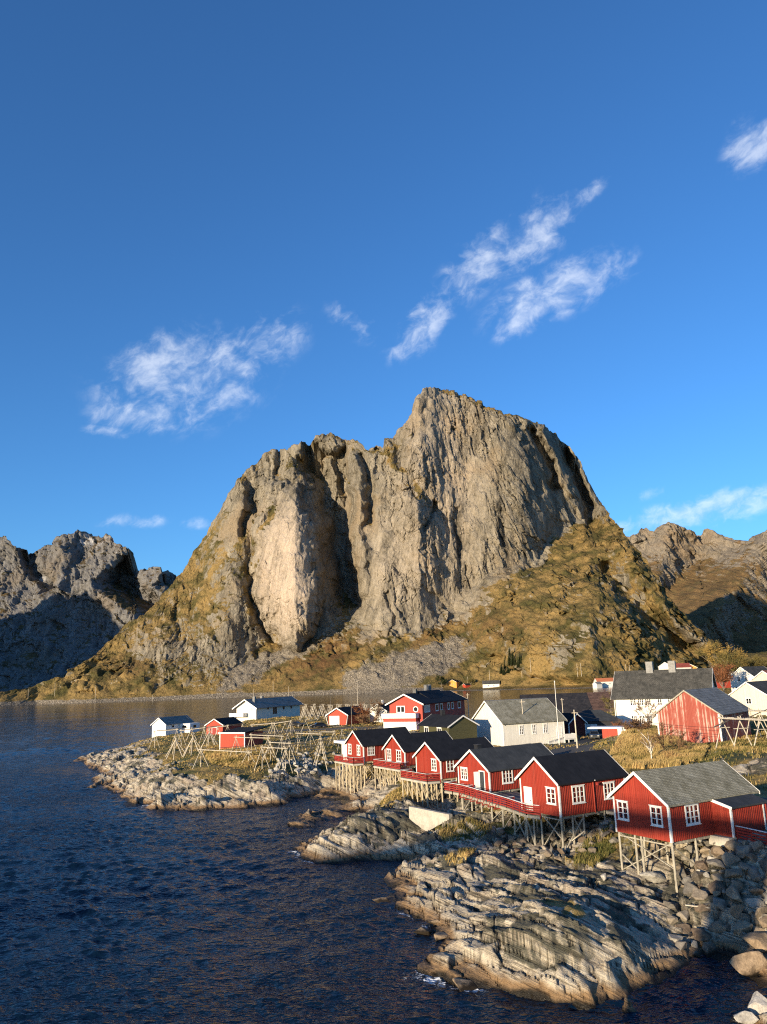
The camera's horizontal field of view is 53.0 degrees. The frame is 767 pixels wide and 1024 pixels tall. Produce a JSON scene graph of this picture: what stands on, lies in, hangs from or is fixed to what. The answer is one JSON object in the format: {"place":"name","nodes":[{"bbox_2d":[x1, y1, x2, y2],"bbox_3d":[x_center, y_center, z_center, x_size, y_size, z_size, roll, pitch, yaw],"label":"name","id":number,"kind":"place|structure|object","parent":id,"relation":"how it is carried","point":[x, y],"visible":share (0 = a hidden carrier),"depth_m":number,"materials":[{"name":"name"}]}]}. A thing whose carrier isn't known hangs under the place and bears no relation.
{"place":"outdoors","nodes":[
{"label":"outdoors","id":0,"kind":"place"},
{"bbox_2d":[0,529,176,691],"bbox_3d":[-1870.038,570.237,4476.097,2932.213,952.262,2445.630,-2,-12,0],"label":"mountain","id":1,"kind":"structure","parent":0,"point":[74,599],"depth_m":3794.26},
{"bbox_2d":[263,726,383,732],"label":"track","id":2,"kind":"structure","parent":0,"point":[362,728],"depth_m":205.28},
{"bbox_2d":[0,387,721,705],"bbox_3d":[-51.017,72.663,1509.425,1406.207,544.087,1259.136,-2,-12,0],"label":"mountain","id":3,"kind":"structure","parent":0,"point":[448,535],"depth_m":1194.51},
{"bbox_2d":[482,680,499,687],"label":"house","id":4,"kind":"structure","parent":3,"relation":"on","point":[491,683],"depth_m":962.89,"materials":[{"name":"tile"}]},
{"bbox_2d":[593,678,612,686],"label":"house","id":5,"kind":"structure","parent":3,"relation":"on","point":[606,682],"depth_m":855.34,"materials":[{"name":"white tile"}]},
{"bbox_2d":[0,687,766,1023],"bbox_3d":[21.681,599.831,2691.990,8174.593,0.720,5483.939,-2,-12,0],"label":"sea","id":6,"kind":"structure","parent":0,"point":[114,911],"depth_m":62.81,"materials":[{"name":"liquid"}]},
{"bbox_2d":[0,0,766,575],"label":"sky","id":7,"kind":"structure","parent":0,"point":[233,232],"materials":[{"name":"blue"}]},
{"bbox_2d":[67,711,766,1023],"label":"ground","id":8,"kind":"structure","parent":0,"point":[566,930],"depth_m":64.32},
{"bbox_2d":[150,715,199,736],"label":"cabin","id":9,"kind":"object","parent":8,"relation":"on","point":[182,722],"visible":0.94,"depth_m":216.89,"materials":[{"name":"white paint"}]},
{"bbox_2d":[204,717,242,734],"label":"shed","id":10,"kind":"structure","parent":8,"relation":"on","point":[225,721],"depth_m":208.89,"materials":[{"name":"red wood"}]},
{"bbox_2d":[192,745,274,768],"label":"drying rack","id":11,"kind":"object","parent":8,"relation":"on","point":[248,752],"visible":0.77,"depth_m":137.34,"materials":[{"name":"brown wood"}]},
{"bbox_2d":[218,727,264,749],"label":"shed","id":12,"kind":"structure","parent":8,"relation":"on","point":[227,739],"depth_m":162.46,"materials":[{"name":"red wood"}]},
{"bbox_2d":[230,732,300,754],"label":"drying rack","id":13,"kind":"object","parent":8,"relation":"on","point":[254,736],"visible":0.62,"depth_m":147.39,"materials":[{"name":"brown wood"}]},
{"bbox_2d":[229,696,303,721],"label":"house","id":14,"kind":"structure","parent":8,"relation":"on","point":[262,707],"depth_m":259.41,"materials":[{"name":"white paint"}]},
{"bbox_2d":[246,731,307,754],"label":"drying rack","id":15,"kind":"object","parent":8,"relation":"on","point":[273,735],"visible":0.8,"depth_m":148.12,"materials":[{"name":"brown wood"}]},
{"bbox_2d":[254,741,330,774],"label":"drying rack","id":16,"kind":"object","parent":8,"relation":"on","point":[276,746],"visible":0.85,"depth_m":133.82,"materials":[{"name":"brown wood"}]},
{"bbox_2d":[263,737,328,764],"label":"drying rack","id":17,"kind":"object","parent":8,"relation":"on","point":[270,742],"visible":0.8,"depth_m":140.66,"materials":[{"name":"brown wood"}]},
{"bbox_2d":[292,729,344,754],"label":"drying rack","id":18,"kind":"object","parent":8,"relation":"on","point":[311,732],"visible":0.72,"depth_m":151.49,"materials":[{"name":"brown wood"}]},
{"bbox_2d":[325,706,364,724],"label":"garage","id":19,"kind":"structure","parent":8,"relation":"on","point":[339,716],"depth_m":218.47,"materials":[{"name":"red wood"}]},
{"bbox_2d":[334,739,362,761],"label":"store shed","id":20,"kind":"structure","parent":8,"relation":"on","point":[344,753],"depth_m":136.65,"materials":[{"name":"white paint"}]},
{"bbox_2d":[334,754,363,793],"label":"deck","id":21,"kind":"structure","parent":8,"relation":"on","point":[349,770],"depth_m":127.57,"materials":[{"name":"brown wood"}]},
{"bbox_2d":[352,704,371,718],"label":"shrub","id":22,"kind":"object","parent":8,"relation":"on","point":[363,710],"visible":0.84,"depth_m":216.81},
{"bbox_2d":[354,712,380,726],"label":"shrub","id":23,"kind":"object","parent":8,"relation":"on","point":[366,717],"visible":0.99,"depth_m":201.35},
{"bbox_2d":[344,727,409,788],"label":"fishing cabin","id":24,"kind":"object","parent":8,"relation":"on","point":[367,744],"visible":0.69,"depth_m":128.85,"materials":[{"name":"red paint"}]},
{"bbox_2d":[369,700,389,721],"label":"house","id":25,"kind":"structure","parent":8,"relation":"on","point":[386,708],"depth_m":224.66,"materials":[{"name":"white wood"}]},
{"bbox_2d":[373,758,409,788],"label":"deck","id":26,"kind":"structure","parent":8,"relation":"on","point":[383,766],"depth_m":119.22,"materials":[{"name":"brown wood"}]},
{"bbox_2d":[382,730,452,781],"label":"fishing cabin","id":27,"kind":"object","parent":8,"relation":"on","point":[399,748],"visible":0.45,"depth_m":121.12,"materials":[{"name":"red paint"}]},
{"bbox_2d":[400,769,440,807],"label":"deck","id":28,"kind":"structure","parent":8,"relation":"on","point":[426,781],"depth_m":103.20,"materials":[{"name":"brown wood"}]},
{"bbox_2d":[414,927,433,934],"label":"boulder","id":29,"kind":"object","parent":8,"relation":"on","point":[423,931],"visible":1,"depth_m":57.34,"materials":[{"name":"stone"}]},
{"bbox_2d":[381,689,467,730],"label":"guesthouse","id":30,"kind":"structure","parent":8,"relation":"on","point":[410,711],"depth_m":188.97,"materials":[{"name":"red wood"}]},
{"bbox_2d":[409,806,451,831],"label":"retaining wall","id":31,"kind":"structure","parent":8,"relation":"on","point":[427,820],"depth_m":87.19,"materials":[{"name":"concrete"}]},
{"bbox_2d":[114,710,766,867],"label":"grass","id":32,"kind":"structure","parent":8,"relation":"on","point":[629,750],"depth_m":111.84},
{"bbox_2d":[417,710,479,738],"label":"house","id":33,"kind":"structure","parent":8,"relation":"on","point":[458,726],"depth_m":144.37,"materials":[{"name":"green wood"}]},
{"bbox_2d":[412,737,493,808],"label":"fishing cabin","id":34,"kind":"object","parent":8,"relation":"on","point":[442,757],"visible":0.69,"depth_m":104.55,"materials":[{"name":"red paint"}]},
{"bbox_2d":[452,978,477,991],"bbox_3d":[5.028,29.118,47.239,1.560,0.599,1.232,10,-7,-10],"label":"boulder","id":35,"kind":"object","parent":8,"relation":"on","point":[464,984],"visible":0.93,"depth_m":47.14,"materials":[{"name":"stone"}]},
{"bbox_2d":[444,780,540,844],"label":"deck","id":36,"kind":"structure","parent":8,"relation":"on","point":[509,802],"depth_m":82.58,"materials":[{"name":"brown wood"}]},
{"bbox_2d":[454,743,553,803],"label":"fishing cabin","id":37,"kind":"object","parent":8,"relation":"on","point":[494,770],"visible":0.66,"depth_m":91.96,"materials":[{"name":"red paint"}]},
{"bbox_2d":[479,770,485,790],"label":"door","id":38,"kind":"structure","parent":37,"relation":"in","point":[481,773],"depth_m":90.37,"materials":[{"name":"paint"}]},
{"bbox_2d":[502,769,512,783],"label":"window","id":39,"kind":"structure","parent":37,"relation":"in","point":[507,775],"depth_m":90.61,"materials":[{"name":"white paint"}]},
{"bbox_2d":[471,697,575,745],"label":"house","id":40,"kind":"structure","parent":8,"relation":"on","point":[506,722],"depth_m":147.62,"materials":[{"name":"wood"}]},
{"bbox_2d":[520,692,613,712],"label":"warehouse","id":41,"kind":"structure","parent":8,"relation":"on","point":[578,702],"depth_m":254.03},
{"bbox_2d":[514,749,628,852],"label":"fishing cabin","id":42,"kind":"object","parent":8,"relation":"on","point":[572,786],"visible":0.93,"depth_m":74.85,"materials":[{"name":"red paint"}]},
{"bbox_2d":[523,786,532,809],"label":"door","id":43,"kind":"structure","parent":42,"relation":"in","point":[528,799],"depth_m":76.13,"materials":[{"name":"white paint"}]},
{"bbox_2d":[545,786,556,805],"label":"window","id":44,"kind":"structure","parent":42,"relation":"in","point":[551,796],"depth_m":73.41,"materials":[{"name":"white paint"}]},
{"bbox_2d":[571,784,585,804],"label":"window","id":45,"kind":"structure","parent":42,"relation":"in","point":[577,787],"depth_m":73.63,"materials":[{"name":"white paint"}]},
{"bbox_2d":[602,781,614,799],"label":"window","id":46,"kind":"structure","parent":42,"relation":"in","point":[608,783],"depth_m":75.60,"materials":[{"name":"white paint"}]},
{"bbox_2d":[561,713,587,735],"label":"shed","id":47,"kind":"structure","parent":8,"relation":"on","point":[569,725],"depth_m":156.47,"materials":[{"name":"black wood"}]},
{"bbox_2d":[578,710,621,733],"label":"garage","id":48,"kind":"structure","parent":8,"relation":"on","point":[592,721],"depth_m":163.21,"materials":[{"name":"black metal"}]},
{"bbox_2d":[588,726,626,738],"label":"shelter","id":49,"kind":"object","parent":8,"relation":"on","point":[608,731],"visible":0.39,"depth_m":144.44,"materials":[{"name":"white paint"}]},
{"bbox_2d":[617,717,654,729],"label":"shrub","id":50,"kind":"object","parent":8,"relation":"on","point":[643,724],"visible":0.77,"depth_m":140.00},
{"bbox_2d":[634,699,657,724],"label":"tree","id":51,"kind":"object","parent":8,"relation":"on","point":[639,708],"visible":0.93,"depth_m":154.53,"materials":[{"name":"grey plant"}]},
{"bbox_2d":[637,723,656,758],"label":"tree","id":52,"kind":"object","parent":8,"relation":"on","point":[651,747],"visible":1,"depth_m":106.16,"materials":[{"name":"plant"}]},
{"bbox_2d":[640,871,665,882],"bbox_3d":[21.521,29.076,61.201,2.438,0.913,0.718,-1,-12,-5],"label":"boulder","id":53,"kind":"object","parent":8,"relation":"on","point":[654,877],"visible":1,"depth_m":61.09,"materials":[{"name":"stone"}]},
{"bbox_2d":[651,720,673,748],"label":"shrub","id":54,"kind":"object","parent":8,"relation":"on","point":[661,728],"visible":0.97,"depth_m":111.08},
{"bbox_2d":[611,661,717,725],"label":"schoolhouse","id":55,"kind":"structure","parent":8,"relation":"on","point":[661,688],"depth_m":174.72,"materials":[{"name":"tile"}]},
{"bbox_2d":[663,900,677,909],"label":"boulder","id":56,"kind":"object","parent":8,"relation":"on","point":[671,905],"visible":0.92,"depth_m":55.92,"materials":[{"name":"stone"}]},
{"bbox_2d":[667,933,688,941],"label":"boulder","id":57,"kind":"object","parent":8,"relation":"on","point":[673,938],"visible":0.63,"depth_m":52.14,"materials":[{"name":"stone"}]},
{"bbox_2d":[666,725,690,751],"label":"shrub","id":58,"kind":"object","parent":8,"relation":"on","point":[679,740],"visible":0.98,"depth_m":109.32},
{"bbox_2d":[676,867,688,880],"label":"boulder","id":59,"kind":"object","parent":8,"relation":"on","point":[681,873],"visible":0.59,"depth_m":60.50,"materials":[{"name":"stone"}]},
{"bbox_2d":[675,923,691,935],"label":"boulder","id":60,"kind":"object","parent":8,"relation":"on","point":[686,928],"visible":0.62,"depth_m":53.68,"materials":[{"name":"stone"}]},
{"bbox_2d":[676,904,694,921],"bbox_3d":[21.621,28.767,54.859,1.433,1.225,1.285,-10,-42,16],"label":"boulder","id":61,"kind":"object","parent":8,"relation":"on","point":[684,915],"visible":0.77,"depth_m":54.56,"materials":[{"name":"stone"}]},
{"bbox_2d":[607,760,766,892],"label":"fishing cabin","id":62,"kind":"object","parent":8,"relation":"on","point":[716,802],"visible":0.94,"depth_m":62.53,"materials":[{"name":"red paint"}]},
{"bbox_2d":[616,799,629,821],"bbox_3d":[20.015,24.948,64.359,0.150,1.610,1.300,5,-14,-29],"label":"window","id":63,"kind":"structure","parent":62,"relation":"in","point":[624,803],"depth_m":64.33,"materials":[{"name":"white paint"}]},
{"bbox_2d":[648,804,663,827],"bbox_3d":[21.744,24.231,61.333,0.150,1.610,1.300,5,-14,-29],"label":"window","id":64,"kind":"structure","parent":62,"relation":"in","point":[657,823],"depth_m":61.32,"materials":[{"name":"white paint"}]},
{"bbox_2d":[684,803,701,826],"bbox_3d":[24.693,24.152,61.507,1.700,1.660,0.150,5,-14,-29],"label":"window","id":65,"kind":"structure","parent":62,"relation":"in","point":[693,821],"depth_m":61.47,"materials":[{"name":"white paint"}]},
{"bbox_2d":[683,875,697,895],"bbox_3d":[22.777,28.017,57.508,1.216,1.159,1.356,-9,7,-2],"label":"boulder","id":66,"kind":"object","parent":8,"relation":"on","point":[688,888],"visible":0.76,"depth_m":57.17,"materials":[{"name":"stone"}]},
{"bbox_2d":[691,871,703,881],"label":"boulder","id":67,"kind":"object","parent":8,"relation":"on","point":[697,876],"visible":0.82,"depth_m":57.71,"materials":[{"name":"stone"}]},
{"bbox_2d":[691,887,707,900],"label":"boulder","id":68,"kind":"object","parent":8,"relation":"on","point":[699,894],"visible":0.98,"depth_m":55.26,"materials":[{"name":"stone"}]},
{"bbox_2d":[691,928,711,941],"bbox_3d":[21.872,28.896,52.590,1.454,0.623,1.056,14,9,-3],"label":"boulder","id":69,"kind":"object","parent":8,"relation":"on","point":[701,935],"visible":0.99,"depth_m":52.31,"materials":[{"name":"stone"}]},
{"bbox_2d":[694,861,708,869],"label":"boulder","id":70,"kind":"object","parent":8,"relation":"on","point":[701,865],"visible":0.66,"depth_m":59.23,"materials":[{"name":"stone"}]},
{"bbox_2d":[694,904,709,912],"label":"boulder","id":71,"kind":"object","parent":8,"relation":"on","point":[700,908],"visible":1,"depth_m":54.40,"materials":[{"name":"stone"}]},
{"bbox_2d":[653,687,751,742],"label":"barn","id":72,"kind":"structure","parent":8,"relation":"on","point":[701,710],"depth_m":122.78,"materials":[{"name":"red paint"}]},
{"bbox_2d":[702,942,716,957],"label":"boulder","id":73,"kind":"object","parent":8,"relation":"on","point":[709,949],"visible":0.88,"depth_m":51.15,"materials":[{"name":"stone"}]},
{"bbox_2d":[706,858,725,867],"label":"boulder","id":74,"kind":"object","parent":8,"relation":"on","point":[717,863],"visible":1,"depth_m":57.88,"materials":[{"name":"stone"}]},
{"bbox_2d":[708,880,725,893],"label":"boulder","id":75,"kind":"object","parent":8,"relation":"on","point":[715,885],"visible":0.74,"depth_m":55.75,"materials":[{"name":"stone"}]},
{"bbox_2d":[708,921,727,932],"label":"boulder","id":76,"kind":"object","parent":8,"relation":"on","point":[716,927],"visible":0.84,"depth_m":52.78,"materials":[{"name":"stone"}]},
{"bbox_2d":[711,846,724,856],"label":"boulder","id":77,"kind":"object","parent":8,"relation":"on","point":[716,851],"visible":0.81,"depth_m":59.37,"materials":[{"name":"stone"}]},
{"bbox_2d":[713,897,727,910],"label":"boulder","id":78,"kind":"object","parent":8,"relation":"on","point":[721,904],"visible":1,"depth_m":53.69,"materials":[{"name":"stone"}]},
{"bbox_2d":[711,662,736,691],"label":"tree","id":79,"kind":"object","parent":8,"relation":"on","point":[722,674],"visible":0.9,"depth_m":218.08,"materials":[{"name":"orange plant"}]},
{"bbox_2d":[721,852,740,864],"bbox_3d":[26.129,26.087,57.941,1.328,0.992,0.521,-4,-12,10],"label":"boulder","id":80,"kind":"object","parent":8,"relation":"on","point":[728,858],"visible":1,"depth_m":57.74,"materials":[{"name":"stone"}]},
{"bbox_2d":[724,839,741,850],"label":"boulder","id":81,"kind":"object","parent":8,"relation":"on","point":[729,845],"visible":0.81,"depth_m":59.92,"materials":[{"name":"stone"}]},
{"bbox_2d":[724,868,742,877],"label":"boulder","id":82,"kind":"object","parent":8,"relation":"on","point":[733,873],"visible":1,"depth_m":56.17,"materials":[{"name":"stone"}]},
{"bbox_2d":[725,885,743,902],"bbox_3d":[24.556,26.824,53.815,0.940,1.060,1.804,-4,-12,10],"label":"boulder","id":83,"kind":"object","parent":8,"relation":"on","point":[732,892],"visible":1,"depth_m":53.89,"materials":[{"name":"stone"}]},
{"bbox_2d":[729,880,742,892],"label":"boulder","id":84,"kind":"object","parent":8,"relation":"on","point":[737,885],"visible":0.68,"depth_m":55.08,"materials":[{"name":"stone"}]},
{"bbox_2d":[730,904,743,917],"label":"boulder","id":85,"kind":"object","parent":8,"relation":"on","point":[736,911],"visible":1,"depth_m":52.82,"materials":[{"name":"stone"}]},
{"bbox_2d":[714,714,766,747],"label":"drying rack","id":86,"kind":"object","parent":8,"relation":"on","point":[740,718],"visible":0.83,"depth_m":110.31,"materials":[{"name":"brown wood"}]},
{"bbox_2d":[733,920,752,935],"bbox_3d":[24.213,28.066,51.838,1.266,1.041,1.223,-5,-13,15],"label":"boulder","id":87,"kind":"object","parent":8,"relation":"on","point":[745,926],"visible":0.79,"depth_m":51.52,"materials":[{"name":"stone"}]},
{"bbox_2d":[735,845,751,858],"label":"boulder","id":88,"kind":"object","parent":8,"relation":"on","point":[741,851],"visible":0.87,"depth_m":58.01,"materials":[{"name":"stone"}]},
{"bbox_2d":[731,1011,758,1023],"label":"boulder","id":89,"kind":"object","parent":8,"relation":"on","point":[745,1017],"visible":1,"depth_m":40.22,"materials":[{"name":"stone"}]},
{"bbox_2d":[728,680,766,716],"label":"house","id":90,"kind":"structure","parent":8,"relation":"on","point":[752,695],"depth_m":170.32,"materials":[{"name":"wood"}]},
{"bbox_2d":[729,951,766,976],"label":"boulder","id":91,"kind":"object","parent":8,"relation":"on","point":[751,963],"visible":0.98,"depth_m":47.59,"materials":[{"name":"stone"}]},
{"bbox_2d":[731,666,766,690],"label":"house","id":92,"kind":"structure","parent":8,"relation":"on","point":[741,675],"depth_m":229.83,"materials":[{"name":"wood"}]},
{"bbox_2d":[735,825,766,847],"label":"railing","id":93,"kind":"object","parent":8,"relation":"on","point":[741,839],"depth_m":59.70,"materials":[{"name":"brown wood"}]},
{"bbox_2d":[747,866,760,881],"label":"boulder","id":94,"kind":"object","parent":8,"relation":"on","point":[753,873],"visible":0.99,"depth_m":55.43,"materials":[{"name":"stone"}]},
{"bbox_2d":[746,898,761,908],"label":"boulder","id":95,"kind":"object","parent":8,"relation":"on","point":[752,903],"visible":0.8,"depth_m":53.12,"materials":[{"name":"stone"}]},
{"bbox_2d":[742,932,766,952],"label":"boulder","id":96,"kind":"object","parent":8,"relation":"on","point":[757,941],"visible":0.98,"depth_m":49.30,"materials":[{"name":"stone"}]},
{"bbox_2d":[746,708,766,738],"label":"drying rack","id":97,"kind":"object","parent":8,"relation":"on","point":[759,711],"visible":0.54,"depth_m":123.10,"materials":[{"name":"brown wood"}]},
{"bbox_2d":[749,840,764,850],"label":"boulder","id":98,"kind":"object","parent":8,"relation":"on","point":[757,845],"visible":1,"depth_m":58.12,"materials":[{"name":"stone"}]},
{"bbox_2d":[750,886,763,895],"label":"boulder","id":99,"kind":"object","parent":8,"relation":"on","point":[755,891],"visible":0.97,"depth_m":53.89,"materials":[{"name":"stone"}]},
{"bbox_2d":[748,991,766,1015],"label":"boulder","id":100,"kind":"object","parent":8,"relation":"on","point":[757,1004],"visible":0.85,"depth_m":41.03,"materials":[{"name":"stone"}]},
{"bbox_2d":[750,670,766,680],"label":"house","id":101,"kind":"structure","parent":8,"relation":"on","point":[761,676],"depth_m":209.17,"materials":[{"name":"white"}]},
{"bbox_2d":[755,906,766,919],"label":"boulder","id":102,"kind":"object","parent":8,"relation":"on","point":[760,911],"visible":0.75,"depth_m":51.91,"materials":[{"name":"stone"}]},
{"bbox_2d":[551,733,766,809],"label":"road","id":103,"kind":"structure","parent":0,"point":[572,749],"depth_m":130.40,"materials":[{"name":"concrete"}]},
{"bbox_2d":[627,522,766,653],"bbox_3d":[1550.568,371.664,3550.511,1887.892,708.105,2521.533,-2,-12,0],"label":"mountain","id":104,"kind":"structure","parent":0,"point":[713,583],"depth_m":2896.65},
{"bbox_2d":[718,651,766,693],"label":"hill","id":105,"kind":"structure","parent":0,"point":[729,690],"depth_m":379.74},
{"bbox_2d":[691,639,719,667],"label":"tree","id":106,"kind":"object","parent":105,"relation":"on","point":[700,653],"visible":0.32,"depth_m":292.73,"materials":[{"name":"plant"}]},
{"bbox_2d":[699,642,734,666],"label":"tree","id":107,"kind":"object","parent":105,"relation":"on","point":[710,650],"visible":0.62,"depth_m":279.24,"materials":[{"name":"yellow plant"}]},
{"bbox_2d":[713,646,748,672],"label":"tree","id":108,"kind":"object","parent":105,"relation":"on","point":[728,657],"visible":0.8,"depth_m":262.64,"materials":[{"name":"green plant"}]},
{"bbox_2d":[730,645,747,670],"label":"tree","id":109,"kind":"object","parent":105,"relation":"on","point":[738,653],"visible":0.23,"depth_m":286.22,"materials":[{"name":"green plant"}]},
{"bbox_2d":[741,654,766,667],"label":"tree","id":110,"kind":"object","parent":105,"relation":"on","point":[755,661],"visible":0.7,"depth_m":281.37,"materials":[{"name":"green plant"}]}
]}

